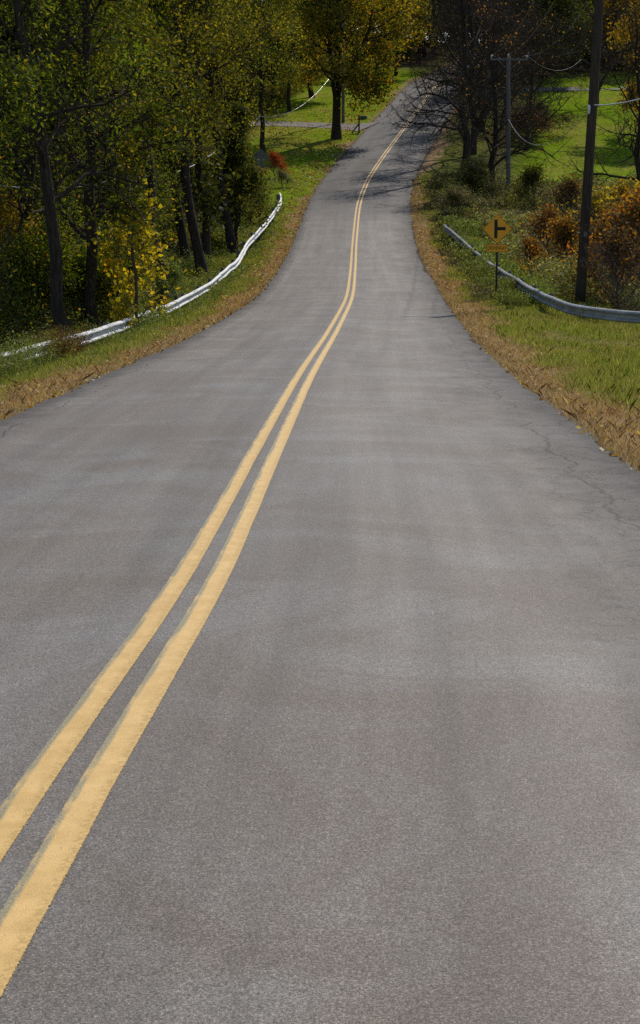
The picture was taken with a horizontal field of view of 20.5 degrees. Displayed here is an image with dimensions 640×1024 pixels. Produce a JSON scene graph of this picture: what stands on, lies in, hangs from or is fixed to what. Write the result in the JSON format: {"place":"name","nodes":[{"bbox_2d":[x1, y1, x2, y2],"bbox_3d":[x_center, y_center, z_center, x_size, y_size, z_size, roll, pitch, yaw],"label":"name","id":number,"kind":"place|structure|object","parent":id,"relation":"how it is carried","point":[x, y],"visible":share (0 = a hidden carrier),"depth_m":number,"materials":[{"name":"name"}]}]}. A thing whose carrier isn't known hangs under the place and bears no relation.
{"place":"outdoors","nodes":[
{"label":"outdoors","id":0,"kind":"place"},
{"bbox_2d":[206,121,378,130],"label":"driveway","id":1,"kind":"structure","parent":0,"point":[306,124],"depth_m":144.35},
{"bbox_2d":[0,54,639,1023],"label":"road","id":2,"kind":"structure","parent":0,"point":[382,764],"depth_m":7.07,"materials":[{"name":"asphalt"}]},
{"bbox_2d":[0,85,437,996],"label":"road line","id":3,"kind":"object","parent":2,"relation":"on","point":[28,903],"visible":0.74,"depth_m":5.88,"materials":[{"name":"yellow paint"}]},
{"bbox_2d":[0,71,459,861],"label":"road line","id":4,"kind":"object","parent":2,"relation":"on","point":[18,807],"visible":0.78,"depth_m":7.15,"materials":[{"name":"yellow paint"}]},
{"bbox_2d":[0,32,639,465],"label":"ground","id":5,"kind":"structure","parent":0,"point":[440,158],"depth_m":132.31,"materials":[{"name":"plant"}]},
{"bbox_2d":[0,174,79,346],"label":"shrub","id":6,"kind":"object","parent":5,"relation":"on","point":[5,216],"visible":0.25,"depth_m":49.21,"materials":[{"name":"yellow plant"}]},
{"bbox_2d":[0,320,90,378],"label":"weeds","id":7,"kind":"object","parent":5,"relation":"on","point":[19,357],"visible":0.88,"depth_m":31.80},
{"bbox_2d":[10,94,84,226],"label":"woodland tree","id":8,"kind":"object","parent":5,"relation":"on","point":[62,190],"depth_m":78.66,"materials":[{"name":"green plant"}]},
{"bbox_2d":[0,214,95,348],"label":"shrub","id":9,"kind":"object","parent":5,"relation":"on","point":[18,262],"visible":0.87,"depth_m":46.72,"materials":[{"name":"green plant"}]},
{"bbox_2d":[4,321,98,366],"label":"weeds","id":10,"kind":"object","parent":5,"relation":"on","point":[77,347],"visible":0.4,"depth_m":37.67,"materials":[{"name":"brown plant"}]},
{"bbox_2d":[0,0,115,313],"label":"woodland tree","id":11,"kind":"object","parent":5,"relation":"on","point":[7,34],"visible":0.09,"depth_m":62.67,"materials":[{"name":"green plant"}]},
{"bbox_2d":[0,206,142,337],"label":"shrub","id":12,"kind":"object","parent":5,"relation":"on","point":[44,239],"visible":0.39,"depth_m":47.95,"materials":[{"name":"green plant"}]},
{"bbox_2d":[0,0,155,326],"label":"woodland tree","id":13,"kind":"object","parent":5,"relation":"on","point":[28,201],"visible":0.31,"depth_m":48.96,"materials":[{"name":"green plant"}]},
{"bbox_2d":[34,228,130,331],"bbox_3d":[-6.630,-5.915,49.368,3.118,3.951,3.594,-4,12,-21],"label":"shrub","id":14,"kind":"object","parent":5,"relation":"on","point":[75,305],"visible":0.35,"depth_m":48.70,"materials":[{"name":"green plant"}]},
{"bbox_2d":[0,0,184,314],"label":"woodland tree","id":15,"kind":"object","parent":5,"relation":"on","point":[138,23],"visible":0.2,"depth_m":55.83,"materials":[{"name":"green plant"}]},
{"bbox_2d":[0,0,186,333],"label":"woodland tree","id":16,"kind":"object","parent":5,"relation":"on","point":[30,74],"visible":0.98,"depth_m":43.85,"materials":[{"name":"green plant"}]},
{"bbox_2d":[15,0,189,243],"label":"woodland tree","id":17,"kind":"object","parent":5,"relation":"on","point":[99,213],"visible":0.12,"depth_m":62.81,"materials":[{"name":"green plant"}]},
{"bbox_2d":[5,0,206,244],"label":"woodland tree","id":18,"kind":"object","parent":5,"relation":"on","point":[190,71],"visible":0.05,"depth_m":67.97,"materials":[{"name":"green plant"}]},
{"bbox_2d":[0,152,222,351],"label":"undergrowth","id":19,"kind":"object","parent":5,"relation":"on","point":[176,249],"visible":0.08,"depth_m":82.98,"materials":[{"name":"green plant"}]},
{"bbox_2d":[0,214,224,346],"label":"undergrowth","id":20,"kind":"object","parent":5,"relation":"on","point":[173,234],"visible":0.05,"depth_m":85.77,"materials":[{"name":"green plant"}]},
{"bbox_2d":[0,0,230,329],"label":"woodland tree","id":21,"kind":"object","parent":5,"relation":"on","point":[92,261],"visible":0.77,"depth_m":46.58,"materials":[{"name":"green plant"}]},
{"bbox_2d":[97,220,141,323],"bbox_3d":[-5.558,-6.289,48.731,1.319,3.475,1.410,-1,11,-7],"label":"shrub","id":22,"kind":"object","parent":5,"relation":"on","point":[117,269],"visible":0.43,"depth_m":48.55,"materials":[{"name":"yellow plant"}]},
{"bbox_2d":[64,214,177,323],"bbox_3d":[-5.840,-6.303,50.182,3.507,4.444,4.043,-9,15,-39],"label":"shrub","id":23,"kind":"object","parent":5,"relation":"on","point":[127,259],"visible":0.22,"depth_m":49.79,"materials":[{"name":"green plant"}]},
{"bbox_2d":[75,303,174,346],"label":"weeds","id":24,"kind":"object","parent":5,"relation":"on","point":[149,318],"visible":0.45,"depth_m":46.60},
{"bbox_2d":[33,0,223,305],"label":"woodland tree","id":25,"kind":"object","parent":5,"relation":"on","point":[147,169],"visible":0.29,"depth_m":59.24,"materials":[{"name":"green plant"}]},
{"bbox_2d":[90,94,178,300],"bbox_3d":[-6.343,-10.681,61.060,3.316,7.727,1.110,-1,11,-6],"label":"leaning trunk","id":26,"kind":"object","parent":5,"relation":"on","point":[175,297],"visible":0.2,"depth_m":61.14,"materials":[{"name":"grey plant"}]},
{"bbox_2d":[21,5,249,244],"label":"woodland tree","id":27,"kind":"object","parent":5,"relation":"on","point":[206,200],"visible":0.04,"depth_m":76.81,"materials":[{"name":"green plant"}]},
{"bbox_2d":[86,126,186,332],"bbox_3d":[-4.928,-7.225,46.947,2.242,5.907,2.396,-8,14,-34],"label":"young yellow-leaved tree","id":28,"kind":"object","parent":5,"relation":"on","point":[133,280],"visible":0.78,"depth_m":46.86,"materials":[{"name":"yellow plant"}]},
{"bbox_2d":[3,192,281,366],"bbox_3d":[-4.096,-10.088,68.979,0.760,3.340,73.387,1,11,3],"label":"guardrail","id":29,"kind":"object","parent":5,"relation":"on","point":[182,300],"visible":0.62,"depth_m":59.46,"materials":[{"name":"metal"}]},
{"bbox_2d":[0,204,285,378],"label":"weeds","id":30,"kind":"object","parent":5,"relation":"on","point":[228,278],"visible":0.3,"depth_m":67.85,"materials":[{"name":"plant"}]},
{"bbox_2d":[77,0,226,266],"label":"woodland tree","id":31,"kind":"object","parent":5,"relation":"on","point":[178,124],"visible":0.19,"depth_m":70.36,"materials":[{"name":"green plant"}]},
{"bbox_2d":[71,0,245,276],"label":"woodland tree","id":32,"kind":"object","parent":5,"relation":"on","point":[198,253],"visible":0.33,"depth_m":72.84,"materials":[{"name":"green plant"}]},
{"bbox_2d":[3,79,328,188],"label":"guardrail","id":33,"kind":"object","parent":5,"relation":"on","point":[213,152],"visible":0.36,"depth_m":123.94,"materials":[{"name":"metal"}]},
{"bbox_2d":[133,242,198,306],"bbox_3d":[-5.253,-7.689,60.115,2.338,2.963,2.695,-7,13,-31],"label":"shrub","id":34,"kind":"object","parent":5,"relation":"on","point":[174,275],"visible":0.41,"depth_m":59.81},
{"bbox_2d":[153,1,225,263],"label":"woodland tree","id":35,"kind":"object","parent":5,"relation":"on","point":[182,235],"visible":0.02,"depth_m":79.05,"materials":[{"name":"green plant"}]},
{"bbox_2d":[165,0,269,252],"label":"woodland tree","id":36,"kind":"object","parent":5,"relation":"on","point":[229,232],"visible":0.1,"depth_m":83.95,"materials":[{"name":"green plant"}]},
{"bbox_2d":[119,0,316,266],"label":"woodland tree","id":37,"kind":"object","parent":5,"relation":"on","point":[206,243],"visible":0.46,"depth_m":76.70,"materials":[{"name":"green plant"}]},
{"bbox_2d":[179,0,258,220],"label":"woodland tree","id":38,"kind":"object","parent":5,"relation":"on","point":[213,136],"visible":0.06,"depth_m":92.94,"materials":[{"name":"green plant"}]},
{"bbox_2d":[171,1,279,122],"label":"woodland tree","id":39,"kind":"object","parent":5,"relation":"on","point":[256,87],"visible":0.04,"depth_m":143.66,"materials":[{"name":"green plant"}]},
{"bbox_2d":[190,99,275,246],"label":"shrub","id":40,"kind":"object","parent":5,"relation":"on","point":[249,181],"visible":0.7,"depth_m":85.61,"materials":[{"name":"green plant"}]},
{"bbox_2d":[192,0,294,99],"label":"woodland tree","id":41,"kind":"object","parent":5,"relation":"on","point":[264,45],"visible":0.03,"depth_m":156.58,"materials":[{"name":"green plant"}]},
{"bbox_2d":[211,163,288,224],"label":"shrub","id":42,"kind":"object","parent":5,"relation":"on","point":[268,201],"visible":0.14,"depth_m":95.69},
{"bbox_2d":[253,148,268,175],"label":"road sign","id":43,"kind":"object","parent":5,"relation":"on","point":[261,155],"visible":0.62,"depth_m":109.81,"materials":[{"name":"metal"}]},
{"bbox_2d":[162,48,366,160],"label":"undergrowth","id":44,"kind":"object","parent":5,"relation":"on","point":[266,100],"visible":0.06,"depth_m":159.30,"materials":[{"name":"green plant"}]},
{"bbox_2d":[238,1,308,84],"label":"woodland tree","id":45,"kind":"object","parent":5,"relation":"on","point":[269,79],"visible":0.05,"depth_m":163.38,"materials":[{"name":"green plant"}]},
{"bbox_2d":[267,168,299,187],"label":"shrub","id":46,"kind":"object","parent":5,"relation":"on","point":[283,175],"visible":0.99,"depth_m":111.01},
{"bbox_2d":[264,0,369,97],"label":"lawn tree","id":47,"kind":"object","parent":5,"relation":"on","point":[310,93],"visible":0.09,"depth_m":162.81,"materials":[{"name":"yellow plant"}]},
{"bbox_2d":[0,165,639,472],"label":"dry grass","id":48,"kind":"structure","parent":5,"relation":"on","point":[578,415],"depth_m":29.66,"materials":[{"name":"plant"}]},
{"bbox_2d":[0,164,639,454],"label":"verge grass","id":49,"kind":"structure","parent":5,"relation":"on","point":[617,362],"depth_m":39.37,"materials":[{"name":"plant"}]},
{"bbox_2d":[0,102,639,469],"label":"fallen leaves","id":50,"kind":"object","parent":5,"relation":"on","point":[50,395],"visible":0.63,"depth_m":65.46,"materials":[{"name":"plant"}]},
{"bbox_2d":[341,9,344,122],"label":"utility pole","id":51,"kind":"object","parent":5,"relation":"on","point":[343,109],"visible":0.22,"depth_m":146.12,"materials":[{"name":"wood"}]},
{"bbox_2d":[267,0,423,139],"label":"maple tree","id":52,"kind":"object","parent":5,"relation":"on","point":[325,19],"visible":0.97,"depth_m":131.69,"materials":[{"name":"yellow plant"}]},
{"bbox_2d":[351,115,366,132],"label":"mailbox","id":53,"kind":"object","parent":5,"relation":"on","point":[362,118],"visible":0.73,"depth_m":139.63,"materials":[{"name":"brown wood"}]},
{"bbox_2d":[359,0,437,75],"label":"yellow tree","id":54,"kind":"object","parent":5,"relation":"on","point":[419,15],"visible":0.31,"depth_m":187.86,"materials":[{"name":"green plant"}]},
{"bbox_2d":[368,0,459,63],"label":"woodland tree","id":55,"kind":"object","parent":5,"relation":"on","point":[419,51],"visible":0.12,"depth_m":209.98,"materials":[{"name":"brown plant"}]},
{"bbox_2d":[388,0,452,56],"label":"woodland tree","id":56,"kind":"object","parent":5,"relation":"on","point":[424,52],"visible":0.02,"depth_m":228.00,"materials":[{"name":"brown plant"}]},
{"bbox_2d":[248,70,637,213],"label":"lawn","id":57,"kind":"structure","parent":5,"relation":"on","point":[388,100],"depth_m":136.09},
{"bbox_2d":[221,0,309,152],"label":"lawn tree","id":58,"kind":"object","parent":57,"relation":"on","point":[260,75],"visible":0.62,"depth_m":123.32,"materials":[{"name":"green plant"}]},
{"bbox_2d":[258,149,294,178],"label":"shrub","id":59,"kind":"object","parent":57,"relation":"on","point":[275,157],"visible":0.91,"depth_m":115.65,"materials":[{"name":"red plant"}]},
{"bbox_2d":[248,0,323,111],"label":"lawn tree","id":60,"kind":"object","parent":57,"relation":"on","point":[289,108],"visible":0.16,"depth_m":153.14,"materials":[{"name":"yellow plant"}]},
{"bbox_2d":[499,97,582,138],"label":"shrub","id":61,"kind":"object","parent":57,"relation":"on","point":[566,117],"visible":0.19,"depth_m":136.56,"materials":[{"name":"brown plant"}]},
{"bbox_2d":[534,0,639,106],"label":"lawn tree","id":62,"kind":"object","parent":57,"relation":"on","point":[608,12],"visible":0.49,"depth_m":157.76,"materials":[{"name":"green plant"}]},
{"bbox_2d":[424,1,470,52],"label":"woodland tree","id":63,"kind":"object","parent":5,"relation":"on","point":[434,36],"depth_m":243.57,"materials":[{"name":"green plant"}]},
{"bbox_2d":[428,0,478,55],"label":"bare tree","id":64,"kind":"object","parent":5,"relation":"on","point":[439,23],"visible":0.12,"depth_m":200.61,"materials":[{"name":"brown plant"}]},
{"bbox_2d":[411,182,503,217],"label":"shrub","id":65,"kind":"object","parent":5,"relation":"on","point":[459,195],"visible":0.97,"depth_m":96.40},
{"bbox_2d":[371,0,555,167],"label":"bare tree","id":66,"kind":"object","parent":5,"relation":"on","point":[467,147],"visible":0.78,"depth_m":117.81,"materials":[{"name":"brown plant"}]},
{"bbox_2d":[417,158,515,203],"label":"shrub","id":67,"kind":"object","parent":5,"relation":"on","point":[474,174],"visible":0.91,"depth_m":101.59,"materials":[{"name":"green plant"}]},
{"bbox_2d":[387,0,555,154],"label":"bare tree","id":68,"kind":"object","parent":5,"relation":"on","point":[474,147],"visible":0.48,"depth_m":126.48,"materials":[{"name":"brown plant"}]},
{"bbox_2d":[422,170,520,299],"bbox_3d":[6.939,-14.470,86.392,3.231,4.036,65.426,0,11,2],"label":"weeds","id":69,"kind":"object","parent":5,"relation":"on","point":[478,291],"visible":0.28,"depth_m":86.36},
{"bbox_2d":[408,0,536,110],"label":"bare tree","id":70,"kind":"object","parent":5,"relation":"on","point":[453,49],"visible":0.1,"depth_m":151.91,"materials":[{"name":"brown plant"}]},
{"bbox_2d":[443,153,503,182],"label":"shrub","id":71,"kind":"object","parent":5,"relation":"on","point":[480,161],"visible":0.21,"depth_m":111.73,"materials":[{"name":"green plant"}]},
{"bbox_2d":[417,0,542,88],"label":"bare tree","id":72,"kind":"object","parent":5,"relation":"on","point":[476,29],"visible":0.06,"depth_m":173.57,"materials":[{"name":"brown plant"}]},
{"bbox_2d":[417,0,549,116],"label":"bare tree","id":73,"kind":"object","parent":5,"relation":"on","point":[483,46],"visible":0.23,"depth_m":144.47,"materials":[{"name":"brown plant"}]},
{"bbox_2d":[424,0,542,93],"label":"bare tree","id":74,"kind":"object","parent":5,"relation":"on","point":[481,28],"visible":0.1,"depth_m":162.44,"materials":[{"name":"brown plant"}]},
{"bbox_2d":[425,0,565,131],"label":"bare tree","id":75,"kind":"object","parent":5,"relation":"on","point":[450,35],"visible":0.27,"depth_m":137.65,"materials":[{"name":"brown plant"}]},
{"bbox_2d":[483,214,511,293],"bbox_3d":[5.552,-7.840,55.544,0.916,2.987,0.043,0,11,-2],"label":"warning sign","id":76,"kind":"object","parent":5,"relation":"on","point":[497,228],"visible":0.98,"depth_m":55.36,"materials":[{"name":"metal"}]},
{"bbox_2d":[435,182,569,312],"bbox_3d":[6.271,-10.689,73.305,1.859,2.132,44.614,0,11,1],"label":"weeds","id":77,"kind":"object","parent":5,"relation":"on","point":[476,271],"visible":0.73,"depth_m":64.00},
{"bbox_2d":[423,0,581,182],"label":"bare tree","id":78,"kind":"object","parent":5,"relation":"on","point":[500,46],"visible":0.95,"depth_m":107.43,"materials":[{"name":"brown plant"}]},
{"bbox_2d":[490,54,527,190],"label":"utility pole","id":79,"kind":"object","parent":5,"relation":"on","point":[508,59],"visible":0.92,"depth_m":104.24,"materials":[{"name":"wood"}]},
{"bbox_2d":[440,0,608,119],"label":"bare tree","id":80,"kind":"object","parent":5,"relation":"on","point":[546,41],"visible":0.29,"depth_m":145.35,"materials":[{"name":"brown plant"}]},
{"bbox_2d":[482,105,567,143],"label":"shrub","id":81,"kind":"object","parent":5,"relation":"on","point":[537,127],"visible":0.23,"depth_m":132.59,"materials":[{"name":"brown plant"}]},
{"bbox_2d":[505,232,551,269],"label":"shrub","id":82,"kind":"object","parent":5,"relation":"on","point":[530,250],"visible":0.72,"depth_m":68.23,"materials":[{"name":"orange plant"}]},
{"bbox_2d":[504,158,557,213],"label":"shrub","id":83,"kind":"object","parent":5,"relation":"on","point":[531,177],"visible":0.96,"depth_m":98.10,"materials":[{"name":"green plant"}]},
{"bbox_2d":[482,6,589,150],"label":"bare tree","id":84,"kind":"object","parent":5,"relation":"on","point":[531,71],"visible":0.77,"depth_m":127.70,"materials":[{"name":"brown plant"}]},
{"bbox_2d":[443,224,639,323],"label":"guardrail","id":85,"kind":"object","parent":5,"relation":"on","point":[584,310],"visible":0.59,"depth_m":48.15,"materials":[{"name":"metal"}]},
{"bbox_2d":[510,197,576,262],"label":"shrub","id":86,"kind":"object","parent":5,"relation":"on","point":[545,220],"visible":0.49,"depth_m":70.98,"materials":[{"name":"orange plant"}]},
{"bbox_2d":[501,0,594,77],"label":"yellow tree","id":87,"kind":"object","parent":5,"relation":"on","point":[589,7],"visible":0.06,"depth_m":180.41,"materials":[{"name":"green plant"}]},
{"bbox_2d":[495,0,605,84],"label":"roadside tree","id":88,"kind":"object","parent":5,"relation":"on","point":[564,5],"visible":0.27,"depth_m":174.18,"materials":[{"name":"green plant"}]},
{"bbox_2d":[466,168,639,310],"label":"goldenrod","id":89,"kind":"object","parent":5,"relation":"on","point":[547,270],"visible":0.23,"depth_m":79.64,"materials":[{"name":"plant"}]},
{"bbox_2d":[516,209,592,276],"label":"shrub","id":90,"kind":"object","parent":5,"relation":"on","point":[565,236],"visible":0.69,"depth_m":65.07,"materials":[{"name":"orange plant"}]},
{"bbox_2d":[527,174,592,229],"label":"shrub","id":91,"kind":"object","parent":5,"relation":"on","point":[565,189],"visible":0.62,"depth_m":88.39,"materials":[{"name":"brown plant"}]},
{"bbox_2d":[540,180,623,261],"bbox_3d":[10.041,-9.901,65.543,5.035,5.031,3.988,-1,11,-7],"label":"shrub","id":92,"kind":"object","parent":5,"relation":"on","point":[595,204],"visible":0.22,"depth_m":64.91,"materials":[{"name":"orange plant"}]},
{"bbox_2d":[547,2,617,73],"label":"woodland tree","id":93,"kind":"object","parent":5,"relation":"on","point":[574,65],"visible":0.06,"depth_m":187.76,"materials":[{"name":"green plant"}]},
{"bbox_2d":[538,0,632,66],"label":"woodland tree","id":94,"kind":"object","parent":5,"relation":"on","point":[606,4],"visible":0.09,"depth_m":191.65,"materials":[{"name":"green plant"}]},
{"bbox_2d":[575,0,603,302],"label":"utility pole","id":95,"kind":"object","parent":5,"relation":"on","point":[581,277],"visible":0.91,"depth_m":54.78,"materials":[{"name":"brown wood"}]},
{"bbox_2d":[508,113,586,145],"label":"telephone cable","id":96,"kind":"object","parent":95,"relation":"attached to","point":[558,138],"visible":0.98,"depth_m":67.52,"materials":[{"name":"metal"}]},
{"bbox_2d":[593,98,639,105],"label":"telephone cable","id":97,"kind":"object","parent":95,"relation":"attached to","point":[616,103],"visible":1,"depth_m":52.38,"materials":[{"name":"rubber"}]},
{"bbox_2d":[549,1,639,195],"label":"yellow tree","id":98,"kind":"object","parent":5,"relation":"on","point":[636,150],"visible":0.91,"depth_m":96.77,"materials":[{"name":"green plant"}]},
{"bbox_2d":[549,190,639,305],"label":"shrub","id":99,"kind":"object","parent":5,"relation":"on","point":[589,268],"visible":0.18,"depth_m":56.32,"materials":[{"name":"orange plant"}]},
{"bbox_2d":[554,0,636,41],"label":"woodland tree","id":100,"kind":"object","parent":5,"relation":"on","point":[613,16],"visible":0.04,"depth_m":205.49,"materials":[{"name":"green plant"}]},
{"bbox_2d":[559,218,639,310],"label":"shrub","id":101,"kind":"object","parent":5,"relation":"on","point":[615,243],"visible":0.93,"depth_m":48.47,"materials":[{"name":"brown plant"}]},
{"bbox_2d":[581,171,639,310],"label":"shrub","id":102,"kind":"object","parent":5,"relation":"on","point":[632,211],"visible":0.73,"depth_m":53.11,"materials":[{"name":"orange plant"}]},
{"bbox_2d":[598,173,639,254],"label":"shrub","id":103,"kind":"object","parent":5,"relation":"on","point":[622,189],"visible":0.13,"depth_m":76.71,"materials":[{"name":"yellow plant"}]},
{"bbox_2d":[601,2,639,60],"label":"woodland tree","id":104,"kind":"object","parent":5,"relation":"on","point":[614,29],"visible":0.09,"depth_m":201.07,"materials":[{"name":"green plant"}]},
{"bbox_2d":[605,0,639,124],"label":"yellow tree","id":105,"kind":"object","parent":5,"relation":"on","point":[619,32],"visible":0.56,"depth_m":135.44,"materials":[{"name":"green plant"}]},
{"bbox_2d":[615,0,639,54],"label":"woodland tree","id":106,"kind":"object","parent":5,"relation":"on","point":[630,19],"visible":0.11,"depth_m":193.06,"materials":[{"name":"green plant"}]},
{"bbox_2d":[483,87,626,92],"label":"driveway","id":107,"kind":"structure","parent":0,"point":[567,88],"depth_m":172.85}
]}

